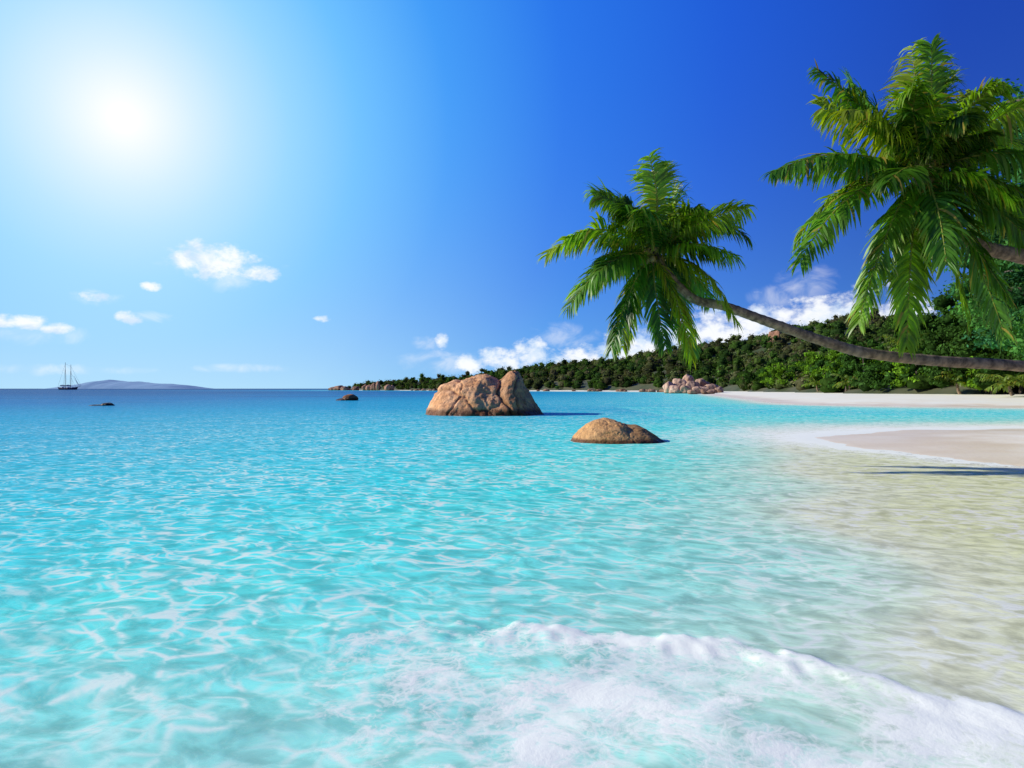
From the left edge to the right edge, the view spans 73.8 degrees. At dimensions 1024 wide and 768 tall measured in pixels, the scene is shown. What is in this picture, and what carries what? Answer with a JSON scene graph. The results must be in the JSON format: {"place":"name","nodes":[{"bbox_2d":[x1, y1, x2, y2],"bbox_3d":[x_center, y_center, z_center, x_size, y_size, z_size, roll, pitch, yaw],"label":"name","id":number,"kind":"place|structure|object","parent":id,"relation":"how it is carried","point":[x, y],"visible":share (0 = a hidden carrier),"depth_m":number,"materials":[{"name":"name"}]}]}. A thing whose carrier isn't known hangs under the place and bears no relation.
{"place":"outdoors","nodes":[
{"label":"outdoors","id":0,"kind":"place"},
{"bbox_2d":[45,380,213,388],"bbox_3d":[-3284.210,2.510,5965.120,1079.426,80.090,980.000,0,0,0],"label":"distant island","id":1,"kind":"structure","parent":0,"point":[110,384],"depth_m":5630.51,"materials":[{"name":"blue"}]},
{"bbox_2d":[0,389,1023,767],"bbox_3d":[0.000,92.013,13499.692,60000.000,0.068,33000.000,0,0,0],"label":"sea water","id":2,"kind":"structure","parent":0,"point":[272,579],"depth_m":5.53,"materials":[{"name":"blue liquid"}]},
{"bbox_2d":[58,369,80,389],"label":"sailboat","id":3,"kind":"object","parent":2,"relation":"on","point":[67,388],"visible":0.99,"depth_m":999.33,"materials":[{"name":"white"}]},
{"bbox_2d":[89,403,114,405],"bbox_3d":[-38.473,2.032,63.981,2.251,0.590,1.031,0,0,0],"label":"reef rock","id":4,"kind":"object","parent":2,"relation":"in","point":[107,404],"visible":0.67,"depth_m":63.61,"materials":[{"name":"stone"}]},
{"bbox_2d":[336,394,358,400],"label":"boulder","id":5,"kind":"object","parent":2,"relation":"in","point":[349,397],"visible":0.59,"depth_m":91.41,"materials":[{"name":"stone"}]},
{"bbox_2d":[426,370,543,415],"bbox_3d":[-1.688,0.722,42.600,7.407,3.202,6.689,0,0,0],"label":"boulder","id":6,"kind":"object","parent":2,"relation":"in","point":[508,394],"visible":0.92,"depth_m":40.86,"materials":[{"name":"stone"}]},
{"bbox_2d":[571,418,666,443],"bbox_3d":[3.229,1.437,20.804,2.895,0.786,2.239,0,0,0],"label":"boulder","id":7,"kind":"object","parent":2,"relation":"in","point":[604,431],"visible":0.9,"depth_m":20.20,"materials":[{"name":"stone"}]},
{"bbox_2d":[0,0,1023,388],"label":"sky","id":8,"kind":"structure","parent":0,"point":[216,194],"materials":[{"name":"blue"}]},
{"bbox_2d":[350,326,1023,393],"bbox_3d":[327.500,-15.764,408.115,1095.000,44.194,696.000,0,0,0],"label":"hill","id":9,"kind":"structure","parent":0,"point":[951,389],"depth_m":179.81,"materials":[{"name":"green plant"}]},
{"bbox_2d":[346,308,959,392],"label":"hill forest","id":10,"kind":"object","parent":9,"relation":"on","point":[725,366],"visible":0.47,"depth_m":382.91,"materials":[{"name":"green plant"}]},
{"bbox_2d":[768,331,781,341],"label":"hillside rock outcrop","id":11,"kind":"object","parent":9,"relation":"on","point":[773,333],"visible":0.05,"depth_m":402.55,"materials":[{"name":"stone"}]},
{"bbox_2d":[801,376,823,390],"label":"palm tree","id":12,"kind":"object","parent":9,"relation":"on","point":[814,383],"visible":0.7,"depth_m":149.87,"materials":[{"name":"green plant"}]},
{"bbox_2d":[830,373,860,389],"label":"palm tree","id":13,"kind":"object","parent":9,"relation":"on","point":[839,384],"visible":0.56,"depth_m":128.08,"materials":[{"name":"green plant"}]},
{"bbox_2d":[742,173,1023,391],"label":"beach trees foliage","id":14,"kind":"object","parent":9,"relation":"on","point":[942,335],"visible":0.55,"depth_m":106.49,"materials":[{"name":"green plant"}]},
{"bbox_2d":[770,352,1022,394],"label":"beach tree trunks","id":15,"kind":"object","parent":9,"relation":"on","point":[1020,390],"visible":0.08,"depth_m":88.94,"materials":[{"name":"brown plant"}]},
{"bbox_2d":[883,333,926,386],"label":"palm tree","id":16,"kind":"object","parent":9,"relation":"on","point":[890,337],"visible":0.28,"depth_m":111.95,"materials":[{"name":"green plant"}]},
{"bbox_2d":[379,390,1023,466],"bbox_3d":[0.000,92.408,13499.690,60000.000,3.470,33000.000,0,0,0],"label":"beach sand","id":17,"kind":"structure","parent":0,"point":[1003,446],"depth_m":23.17,"materials":[{"name":"beige sand"}]},
{"bbox_2d":[328,374,723,393],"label":"shore boulders","id":18,"kind":"object","parent":17,"relation":"on","point":[687,384],"visible":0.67,"depth_m":232.41,"materials":[{"name":"stone"}]},
{"bbox_2d":[535,148,1023,371],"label":"palm tree","id":19,"kind":"object","parent":17,"relation":"on","point":[669,230],"visible":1,"depth_m":13.67,"materials":[{"name":"green plant"}]},
{"bbox_2d":[760,33,1023,359],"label":"palm tree","id":20,"kind":"object","parent":17,"relation":"on","point":[926,136],"visible":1,"depth_m":14.58,"materials":[{"name":"green plant"}]},
{"bbox_2d":[929,371,975,394],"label":"palm tree","id":21,"kind":"object","parent":17,"relation":"on","point":[963,384],"visible":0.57,"depth_m":89.30,"materials":[{"name":"green plant"}]},
{"bbox_2d":[939,77,1023,359],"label":"takamaka tree","id":22,"kind":"object","parent":17,"relation":"on","point":[1016,272],"visible":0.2,"depth_m":31.11,"materials":[{"name":"green plant"}]},
{"bbox_2d":[975,374,1023,395],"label":"palm tree","id":23,"kind":"object","parent":17,"relation":"on","point":[1012,381],"visible":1,"depth_m":73.81,"materials":[{"name":"green plant"}]}
]}

